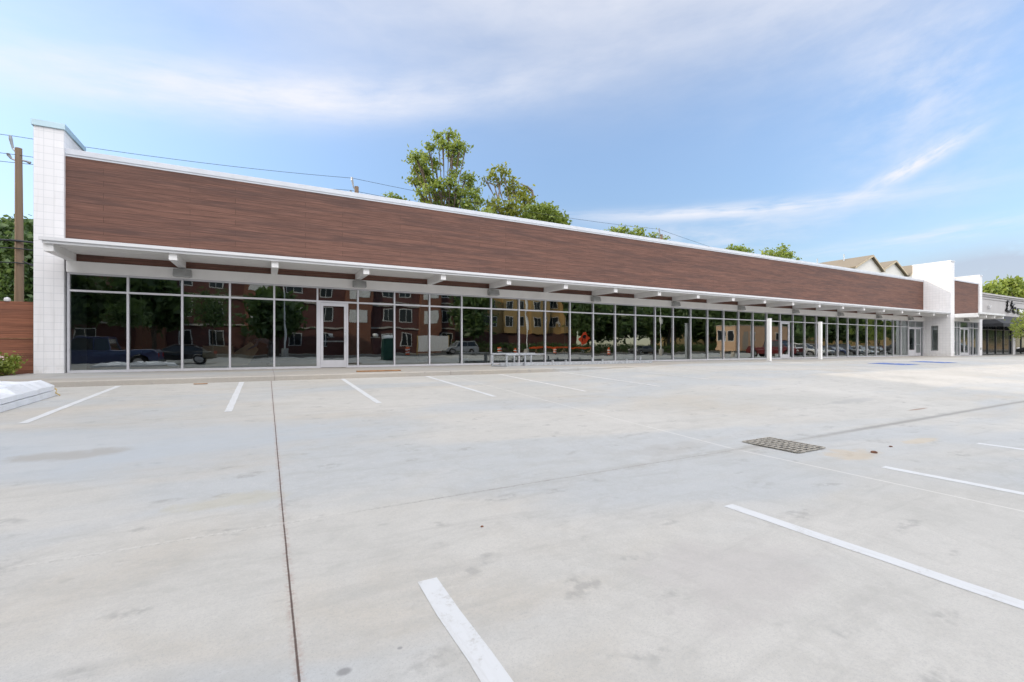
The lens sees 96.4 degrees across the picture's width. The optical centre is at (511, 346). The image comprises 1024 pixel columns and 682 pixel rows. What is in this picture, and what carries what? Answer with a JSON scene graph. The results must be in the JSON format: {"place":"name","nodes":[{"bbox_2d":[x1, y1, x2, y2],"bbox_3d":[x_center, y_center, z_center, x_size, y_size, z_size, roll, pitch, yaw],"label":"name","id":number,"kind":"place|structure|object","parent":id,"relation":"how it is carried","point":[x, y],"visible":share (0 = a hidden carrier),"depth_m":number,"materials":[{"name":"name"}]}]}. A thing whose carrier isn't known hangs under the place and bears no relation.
{"place":"outdoors","nodes":[
{"label":"outdoors","id":0,"kind":"place"},
{"bbox_2d":[455,352,520,362],"bbox_3d":[-1.128,0.525,22.315,3.300,0.563,0.600,0,0,-28],"label":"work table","id":1,"kind":"object","parent":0,"point":[482,352],"visible":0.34,"depth_m":21.72,"materials":[{"name":"metal"}]},
{"bbox_2d":[0,356,1023,681],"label":"parking lot","id":2,"kind":"structure","parent":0,"point":[300,530],"depth_m":3.39,"materials":[{"name":"concrete"}]},
{"bbox_2d":[0,380,59,412],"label":"curb","id":3,"kind":"object","parent":2,"relation":"on","point":[13,395],"visible":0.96,"depth_m":8.51,"materials":[{"name":"white concrete"}]},
{"bbox_2d":[17,386,119,423],"bbox_3d":[-8.480,1.044,9.041,0.124,0.180,5.050,0,0,-28],"label":"parking stripe","id":4,"kind":"object","parent":2,"relation":"on","point":[60,408],"visible":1,"depth_m":8.28,"materials":[{"name":"paint"}]},
{"bbox_2d":[224,382,243,411],"bbox_3d":[-6.184,1.044,10.272,0.124,0.180,5.050,0,0,-28],"label":"parking stripe","id":5,"kind":"object","parent":2,"relation":"on","point":[231,404],"visible":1,"depth_m":9.55,"materials":[{"name":"paint"}]},
{"bbox_2d":[341,379,381,402],"bbox_3d":[-3.888,1.044,11.503,0.123,0.180,5.050,0,0,-28],"label":"parking stripe","id":6,"kind":"object","parent":2,"relation":"on","point":[363,392],"visible":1,"depth_m":10.80,"materials":[{"name":"paint"}]},
{"bbox_2d":[426,376,493,396],"bbox_3d":[-1.592,1.044,12.734,0.123,0.180,5.050,0,0,-28],"label":"parking stripe","id":7,"kind":"object","parent":2,"relation":"on","point":[461,386],"visible":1,"depth_m":12.30,"materials":[{"name":"paint"}]},
{"bbox_2d":[418,577,513,681],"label":"parking stripe","id":8,"kind":"object","parent":2,"relation":"on","point":[485,663],"visible":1,"depth_m":2.11,"materials":[{"name":"paint"}]},
{"bbox_2d":[499,374,583,390],"bbox_3d":[0.705,1.044,13.966,0.122,0.180,5.050,0,0,-28],"label":"parking stripe","id":9,"kind":"object","parent":2,"relation":"on","point":[542,382],"visible":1,"depth_m":13.64,"materials":[{"name":"paint"}]},
{"bbox_2d":[563,372,655,385],"bbox_3d":[2.999,1.027,15.195,0.123,0.175,5.050,0,0,-28],"label":"parking stripe","id":10,"kind":"object","parent":2,"relation":"on","point":[612,379],"visible":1,"depth_m":14.72,"materials":[{"name":"paint"}]},
{"bbox_2d":[742,437,825,452],"bbox_3d":[3.671,1.322,6.212,0.624,0.016,0.785,0,0,-28],"label":"drain grate","id":11,"kind":"object","parent":2,"relation":"on","point":[787,445],"visible":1,"depth_m":6.18,"materials":[{"name":"black metal"}]},
{"bbox_2d":[724,504,1023,608],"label":"parking stripe","id":12,"kind":"object","parent":2,"relation":"on","point":[1000,597],"visible":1,"depth_m":2.83,"materials":[{"name":"paint"}]},
{"bbox_2d":[872,363,916,364],"bbox_3d":[19.942,0.879,23.967,1.800,0.038,1.600,0,0,-28],"label":"blue bay marking","id":13,"kind":"object","parent":2,"relation":"on","point":[895,363],"visible":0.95,"depth_m":24.05,"materials":[{"name":"paint"}]},
{"bbox_2d":[910,361,957,362],"bbox_3d":[24.518,0.874,26.648,1.800,0.038,1.600,0,0,-28],"label":"blue bay marking","id":14,"kind":"object","parent":2,"relation":"on","point":[934,362],"visible":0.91,"depth_m":26.36,"materials":[{"name":"paint"}]},
{"bbox_2d":[882,466,1023,494],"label":"parking stripe","id":15,"kind":"object","parent":2,"relation":"on","point":[965,482],"visible":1,"depth_m":4.56,"materials":[{"name":"paint"}]},
{"bbox_2d":[976,443,1023,449],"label":"parking stripe","id":16,"kind":"object","parent":2,"relation":"on","point":[1000,446],"visible":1,"depth_m":6.12,"materials":[{"name":"paint"}]},
{"bbox_2d":[1004,309,1023,340],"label":"young tree","id":17,"kind":"object","parent":2,"relation":"on","point":[1021,324],"visible":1,"depth_m":38.37,"materials":[{"name":"green plant"}]},
{"bbox_2d":[1015,347,1023,351],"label":"parked car","id":18,"kind":"object","parent":2,"relation":"on","point":[1018,349],"visible":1,"depth_m":44.12,"materials":[{"name":"metal"}]},
{"bbox_2d":[0,354,1023,386],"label":"sidewalk","id":19,"kind":"structure","parent":0,"point":[122,378],"depth_m":14.55,"materials":[{"name":"concrete"}]},
{"bbox_2d":[0,301,32,373],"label":"timber fence","id":20,"kind":"object","parent":19,"relation":"on","point":[16,326],"depth_m":13.87,"materials":[{"name":"brown wood"}]},
{"bbox_2d":[356,370,400,371],"bbox_3d":[-4.360,0.780,15.011,1.400,0.042,0.180,0,0,-28],"label":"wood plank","id":21,"kind":"object","parent":19,"relation":"on","point":[375,370],"visible":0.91,"depth_m":14.86,"materials":[{"name":"brown wood"}]},
{"bbox_2d":[31,118,1004,373],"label":"retail building","id":22,"kind":"structure","parent":19,"relation":"on","point":[141,265],"depth_m":22.68,"materials":[{"name":"metal"}]},
{"bbox_2d":[67,272,126,372],"bbox_3d":[-13.139,-0.756,14.537,1.440,3.120,0.140,0,0,-28],"label":"window","id":23,"kind":"structure","parent":22,"relation":"in","point":[69,290],"depth_m":14.23,"materials":[{"name":"metal"}]},
{"bbox_2d":[127,275,180,371],"bbox_3d":[-11.870,-0.756,15.217,1.440,3.120,0.140,0,0,-28],"label":"window","id":24,"kind":"structure","parent":22,"relation":"in","point":[128,277],"depth_m":14.90,"materials":[{"name":"metal"}]},
{"bbox_2d":[181,279,228,370],"bbox_3d":[-10.627,-0.756,15.884,1.380,3.120,0.140,0,0,-28],"label":"window","id":25,"kind":"structure","parent":22,"relation":"in","point":[183,295],"depth_m":15.58,"materials":[{"name":"metal"}]},
{"bbox_2d":[229,281,272,369],"bbox_3d":[-9.407,-0.756,16.538,1.390,3.120,0.140,0,0,-28],"label":"window","id":26,"kind":"structure","parent":22,"relation":"in","point":[230,297],"depth_m":16.29,"materials":[{"name":"metal"}]},
{"bbox_2d":[273,284,316,368],"bbox_3d":[-8.146,-0.756,17.214,1.470,3.120,0.140,0,0,-28],"label":"window","id":27,"kind":"structure","parent":22,"relation":"in","point":[287,367],"depth_m":16.95,"materials":[{"name":"metal"}]},
{"bbox_2d":[320,302,346,367],"bbox_3d":[-6.935,-0.463,17.814,0.950,2.505,0.177,0,0,-28],"label":"door","id":28,"kind":"structure","parent":22,"relation":"in","point":[323,363],"depth_m":17.79,"materials":[{"name":"metal"}]},
{"bbox_2d":[316,286,356,367],"bbox_3d":[-6.842,-0.756,17.913,1.490,3.120,0.140,0,0,-28],"label":"door frame","id":29,"kind":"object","parent":22,"relation":"in","point":[318,301],"depth_m":17.56,"materials":[{"name":"metal"}]},
{"bbox_2d":[357,289,393,366],"bbox_3d":[-5.546,-0.756,18.608,1.450,3.120,0.140,0,0,-28],"label":"window","id":30,"kind":"structure","parent":22,"relation":"in","point":[358,290],"depth_m":18.30,"materials":[{"name":"metal"}]},
{"bbox_2d":[393,291,428,365],"bbox_3d":[-4.246,-0.756,19.304,1.500,3.120,0.140,0,0,-28],"label":"window","id":31,"kind":"structure","parent":22,"relation":"in","point":[394,292],"depth_m":19.00,"materials":[{"name":"metal"}]},
{"bbox_2d":[428,293,460,365],"bbox_3d":[-2.933,-0.756,20.008,1.480,3.120,0.140,0,0,-28],"label":"window","id":32,"kind":"structure","parent":22,"relation":"in","point":[429,294],"depth_m":19.66,"materials":[{"name":"metal"}]},
{"bbox_2d":[460,295,490,364],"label":"window","id":33,"kind":"structure","parent":22,"relation":"in","point":[461,297],"depth_m":20.38,"materials":[{"name":"metal"}]},
{"bbox_2d":[490,297,518,364],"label":"window","id":34,"kind":"structure","parent":22,"relation":"in","point":[491,309],"depth_m":21.01,"materials":[{"name":"metal"}]},
{"bbox_2d":[517,298,544,362],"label":"window","id":35,"kind":"structure","parent":22,"relation":"in","point":[518,300],"depth_m":21.78,"materials":[{"name":"metal"}]},
{"bbox_2d":[543,300,569,361],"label":"window","id":36,"kind":"structure","parent":22,"relation":"in","point":[544,302],"depth_m":22.47,"materials":[{"name":"metal"}]},
{"bbox_2d":[568,301,592,361],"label":"window","id":37,"kind":"structure","parent":22,"relation":"in","point":[569,303],"depth_m":23.16,"materials":[{"name":"metal"}]},
{"bbox_2d":[591,302,614,361],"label":"window","id":38,"kind":"structure","parent":22,"relation":"in","point":[592,305],"depth_m":23.79,"materials":[{"name":"metal"}]},
{"bbox_2d":[613,304,634,360],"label":"window","id":39,"kind":"structure","parent":22,"relation":"in","point":[614,306],"depth_m":24.55,"materials":[{"name":"metal"}]},
{"bbox_2d":[634,305,654,360],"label":"window","id":40,"kind":"structure","parent":22,"relation":"in","point":[635,305],"depth_m":25.19,"materials":[{"name":"metal"}]},
{"bbox_2d":[653,306,672,360],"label":"window","id":41,"kind":"structure","parent":22,"relation":"in","point":[654,308],"depth_m":25.88,"materials":[{"name":"metal"}]},
{"bbox_2d":[671,307,690,360],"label":"window","id":42,"kind":"structure","parent":22,"relation":"in","point":[672,309],"depth_m":26.61,"materials":[{"name":"metal"}]},
{"bbox_2d":[689,308,707,360],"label":"window","id":43,"kind":"structure","parent":22,"relation":"in","point":[691,308],"depth_m":27.27,"materials":[{"name":"metal"}]},
{"bbox_2d":[706,309,723,359],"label":"window","id":44,"kind":"structure","parent":22,"relation":"in","point":[708,309],"depth_m":27.96,"materials":[{"name":"metal"}]},
{"bbox_2d":[722,310,738,359],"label":"window","id":45,"kind":"structure","parent":22,"relation":"in","point":[724,310],"depth_m":28.66,"materials":[{"name":"metal"}]},
{"bbox_2d":[737,311,752,359],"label":"window","id":46,"kind":"structure","parent":22,"relation":"in","point":[739,311],"depth_m":29.35,"materials":[{"name":"metal"}]},
{"bbox_2d":[751,312,766,358],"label":"window","id":47,"kind":"structure","parent":22,"relation":"in","point":[752,314],"depth_m":29.98,"materials":[{"name":"metal"}]},
{"bbox_2d":[765,312,779,358],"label":"window","id":48,"kind":"structure","parent":22,"relation":"in","point":[767,312],"depth_m":30.74,"materials":[{"name":"metal"}]},
{"bbox_2d":[778,313,792,358],"bbox_3d":[18.999,-0.756,31.767,1.490,3.120,0.140,0,0,-28],"label":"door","id":49,"kind":"structure","parent":22,"relation":"in","point":[779,315],"depth_m":31.47,"materials":[{"name":"metal"}]},
{"bbox_2d":[781,322,789,357],"bbox_3d":[18.866,-0.463,31.646,0.920,2.505,0.177,0,0,-28],"label":"door","id":50,"kind":"structure","parent":22,"relation":"in","point":[782,355],"depth_m":31.65,"materials":[{"name":"metal"}]},
{"bbox_2d":[791,314,804,357],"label":"window","id":51,"kind":"structure","parent":22,"relation":"in","point":[792,316],"depth_m":32.10,"materials":[{"name":"metal"}]},
{"bbox_2d":[803,315,816,357],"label":"window","id":52,"kind":"structure","parent":22,"relation":"in","point":[803,315],"depth_m":32.82,"materials":[{"name":"metal"}]},
{"bbox_2d":[815,315,826,357],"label":"window","id":53,"kind":"structure","parent":22,"relation":"in","point":[816,323],"depth_m":33.50,"materials":[{"name":"metal"}]},
{"bbox_2d":[825,316,837,357],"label":"window","id":54,"kind":"structure","parent":22,"relation":"in","point":[826,318],"depth_m":34.14,"materials":[{"name":"metal"}]},
{"bbox_2d":[836,317,847,357],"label":"window","id":55,"kind":"structure","parent":22,"relation":"in","point":[836,317],"depth_m":34.87,"materials":[{"name":"metal"}]},
{"bbox_2d":[846,317,857,356],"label":"window","id":56,"kind":"structure","parent":22,"relation":"in","point":[847,319],"depth_m":35.49,"materials":[{"name":"metal"}]},
{"bbox_2d":[856,318,866,356],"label":"window","id":57,"kind":"structure","parent":22,"relation":"in","point":[856,318],"depth_m":36.23,"materials":[{"name":"metal"}]},
{"bbox_2d":[865,318,875,356],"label":"window","id":58,"kind":"structure","parent":22,"relation":"in","point":[866,320],"depth_m":36.86,"materials":[{"name":"metal"}]},
{"bbox_2d":[875,319,885,356],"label":"window","id":59,"kind":"structure","parent":22,"relation":"in","point":[875,319],"depth_m":37.58,"materials":[{"name":"metal"}]},
{"bbox_2d":[884,319,893,356],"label":"window","id":60,"kind":"structure","parent":22,"relation":"in","point":[885,326],"depth_m":38.28,"materials":[{"name":"metal"}]},
{"bbox_2d":[892,320,900,355],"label":"window","id":61,"kind":"structure","parent":22,"relation":"in","point":[892,320],"depth_m":38.96,"materials":[{"name":"metal"}]},
{"bbox_2d":[899,320,907,355],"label":"window","id":62,"kind":"structure","parent":22,"relation":"in","point":[901,320],"depth_m":39.60,"materials":[{"name":"metal"}]},
{"bbox_2d":[907,321,914,355],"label":"window","id":63,"kind":"structure","parent":22,"relation":"in","point":[907,321],"depth_m":40.20,"materials":[{"name":"metal"}]},
{"bbox_2d":[909,327,914,355],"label":"door","id":64,"kind":"structure","parent":22,"relation":"in","point":[911,352],"depth_m":40.60,"materials":[{"name":"metal"}]},
{"bbox_2d":[913,321,923,355],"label":"window","id":65,"kind":"structure","parent":22,"relation":"in","point":[922,322],"depth_m":41.49,"materials":[{"name":"metal"}]},
{"bbox_2d":[916,328,920,355],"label":"door","id":66,"kind":"structure","parent":22,"relation":"in","point":[917,354],"depth_m":41.24,"materials":[{"name":"metal"}]},
{"bbox_2d":[931,326,937,350],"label":"slot window","id":67,"kind":"structure","parent":22,"relation":"in","point":[931,326],"depth_m":41.06,"materials":[{"name":"metal"}]},
{"bbox_2d":[955,321,959,355],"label":"window","id":68,"kind":"structure","parent":22,"relation":"in","point":[956,323],"depth_m":40.94,"materials":[{"name":"metal"}]},
{"bbox_2d":[960,328,963,355],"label":"door","id":69,"kind":"structure","parent":22,"relation":"in","point":[961,354],"depth_m":41.45,"materials":[{"name":"metal"}]},
{"bbox_2d":[958,321,966,354],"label":"window","id":70,"kind":"structure","parent":22,"relation":"in","point":[960,321],"depth_m":41.27,"materials":[{"name":"metal"}]},
{"bbox_2d":[964,328,968,355],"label":"door","id":71,"kind":"structure","parent":22,"relation":"in","point":[965,354],"depth_m":42.08,"materials":[{"name":"metal"}]},
{"bbox_2d":[969,322,972,355],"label":"window","id":72,"kind":"structure","parent":22,"relation":"in","point":[970,322],"depth_m":42.29,"materials":[{"name":"metal"}]},
{"bbox_2d":[971,322,977,355],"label":"window","id":73,"kind":"structure","parent":22,"relation":"in","point":[972,324],"depth_m":42.69,"materials":[{"name":"metal"}]},
{"bbox_2d":[491,353,544,366],"bbox_3d":[0.351,0.531,19.824,0.808,0.545,2.828,0,0,43],"label":"metal rack","id":74,"kind":"object","parent":19,"relation":"on","point":[514,355],"visible":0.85,"depth_m":19.50,"materials":[{"name":"metal"}]},
{"bbox_2d":[499,356,651,365],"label":"curb","id":75,"kind":"structure","parent":19,"relation":"on","point":[571,363],"depth_m":20.90,"materials":[{"name":"concrete"}]},
{"bbox_2d":[767,318,771,360],"bbox_3d":[14.690,-0.391,26.144,0.260,2.490,0.260,0,0,-28],"label":"square post","id":76,"kind":"object","parent":19,"relation":"on","point":[769,339],"visible":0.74,"depth_m":26.09,"materials":[{"name":"white paint"}]},
{"bbox_2d":[818,322,821,358],"bbox_3d":[19.959,-0.391,29.649,0.260,2.490,0.260,0,0,-28],"label":"square post","id":77,"kind":"object","parent":19,"relation":"on","point":[819,340],"visible":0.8,"depth_m":29.58,"materials":[{"name":"white paint"}]},
{"bbox_2d":[982,292,1023,354],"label":"grey shop building","id":78,"kind":"structure","parent":19,"relation":"on","point":[997,339],"depth_m":46.70,"materials":[{"name":"paint"}]},
{"bbox_2d":[982,326,1011,354],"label":"window","id":79,"kind":"structure","parent":78,"relation":"in","point":[997,340],"depth_m":46.57,"materials":[{"name":"black glass"}]},
{"bbox_2d":[1015,328,1023,354],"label":"window","id":80,"kind":"structure","parent":78,"relation":"in","point":[1019,342],"depth_m":49.66,"materials":[{"name":"beige glass"}]},
{"bbox_2d":[0,0,1023,289],"label":"sky","id":81,"kind":"structure","parent":0,"point":[826,130],"materials":[{"name":"blue"}]},
{"bbox_2d":[528,360,617,361],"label":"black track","id":82,"kind":"structure","parent":0,"point":[573,360],"depth_m":23.93,"materials":[{"name":"metal"}]},
{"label":"planting bed","id":83,"kind":"structure","parent":0,"visible":0},
{"bbox_2d":[0,351,27,375],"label":"flowering shrub","id":84,"kind":"object","parent":83,"relation":"on","point":[9,366],"visible":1,"depth_m":12.90,"materials":[{"name":"green plant"}]},
{"bbox_3d":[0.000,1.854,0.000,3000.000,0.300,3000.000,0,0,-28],"label":"ground","id":85,"kind":"structure","parent":0,"visible":0},
{"bbox_2d":[0,214,32,301],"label":"dark tree","id":86,"kind":"object","parent":85,"relation":"on","point":[7,228],"visible":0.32,"depth_m":32.97,"materials":[{"name":"green plant"}]},
{"bbox_2d":[6,135,30,301],"bbox_3d":[-25.952,-4.680,24.097,0.958,12.771,0.400,0,0,-28],"label":"utility pole","id":87,"kind":"object","parent":85,"relation":"on","point":[19,268],"visible":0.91,"depth_m":23.99,"materials":[{"name":"wood"}]},
{"bbox_2d":[0,239,32,242],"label":"power line","id":88,"kind":"object","parent":87,"relation":"attached to","point":[16,240],"visible":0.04,"depth_m":23.85,"materials":[{"name":"black rubber"}]},
{"bbox_2d":[0,247,32,250],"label":"power line","id":89,"kind":"object","parent":87,"relation":"attached to","point":[16,248],"visible":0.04,"depth_m":23.86,"materials":[{"name":"black rubber"}]},
{"bbox_2d":[0,261,32,264],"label":"power line","id":90,"kind":"object","parent":87,"relation":"attached to","point":[14,262],"visible":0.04,"depth_m":23.83,"materials":[{"name":"black rubber"}]},
{"bbox_2d":[4,153,663,239],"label":"power line","id":91,"kind":"object","parent":87,"relation":"attached to","point":[336,189],"visible":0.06,"depth_m":31.59,"materials":[{"name":"black rubber"}]},
{"bbox_2d":[0,134,703,244],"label":"power line","id":92,"kind":"object","parent":87,"relation":"attached to","point":[343,177],"visible":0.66,"depth_m":31.39,"materials":[{"name":"black rubber"}]},
{"bbox_2d":[350,177,358,192],"bbox_3d":[-10.903,-5.082,32.166,0.958,13.573,0.400,0,0,-28],"label":"utility pole","id":93,"kind":"object","parent":85,"relation":"on","point":[356,188],"visible":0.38,"depth_m":32.03,"materials":[{"name":"metal"}]},
{"bbox_2d":[383,191,409,200],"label":"tree","id":94,"kind":"object","parent":85,"relation":"on","point":[390,195],"visible":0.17,"depth_m":41.49,"materials":[{"name":"green plant"}]},
{"bbox_2d":[401,127,484,210],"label":"tall tree","id":95,"kind":"object","parent":85,"relation":"on","point":[421,170],"visible":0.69,"depth_m":41.61,"materials":[{"name":"green plant"}]},
{"bbox_2d":[476,161,537,217],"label":"half dead tree","id":96,"kind":"object","parent":85,"relation":"on","point":[524,198],"visible":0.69,"depth_m":42.46,"materials":[{"name":"green plant"}]},
{"bbox_2d":[478,199,571,224],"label":"bushy tree","id":97,"kind":"object","parent":85,"relation":"on","point":[545,209],"visible":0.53,"depth_m":40.84,"materials":[{"name":"green plant"}]},
{"bbox_2d":[604,223,669,239],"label":"tree","id":98,"kind":"object","parent":85,"relation":"on","point":[639,232],"visible":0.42,"depth_m":55.40,"materials":[{"name":"green plant"}]},
{"bbox_2d":[724,244,753,252],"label":"tree","id":99,"kind":"object","parent":85,"relation":"on","point":[742,248],"visible":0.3,"depth_m":67.54,"materials":[{"name":"green plant"}]},
{"bbox_2d":[760,243,801,259],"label":"tree","id":100,"kind":"object","parent":85,"relation":"on","point":[783,253],"visible":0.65,"depth_m":75.66,"materials":[{"name":"green plant"}]},
{"bbox_2d":[817,254,885,272],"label":"townhouse","id":101,"kind":"structure","parent":85,"relation":"on","point":[870,263],"depth_m":88.24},
{"bbox_2d":[880,260,908,276],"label":"townhouse","id":102,"kind":"structure","parent":85,"relation":"on","point":[895,267],"depth_m":93.64,"materials":[{"name":"white paint"}]},
{"bbox_2d":[902,265,912,277],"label":"townhouse","id":103,"kind":"structure","parent":85,"relation":"on","point":[908,269],"depth_m":97.10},
{"bbox_2d":[982,274,1023,297],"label":"spreading tree","id":104,"kind":"object","parent":85,"relation":"on","point":[1011,287],"visible":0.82,"depth_m":87.39,"materials":[{"name":"green plant"}]}
]}

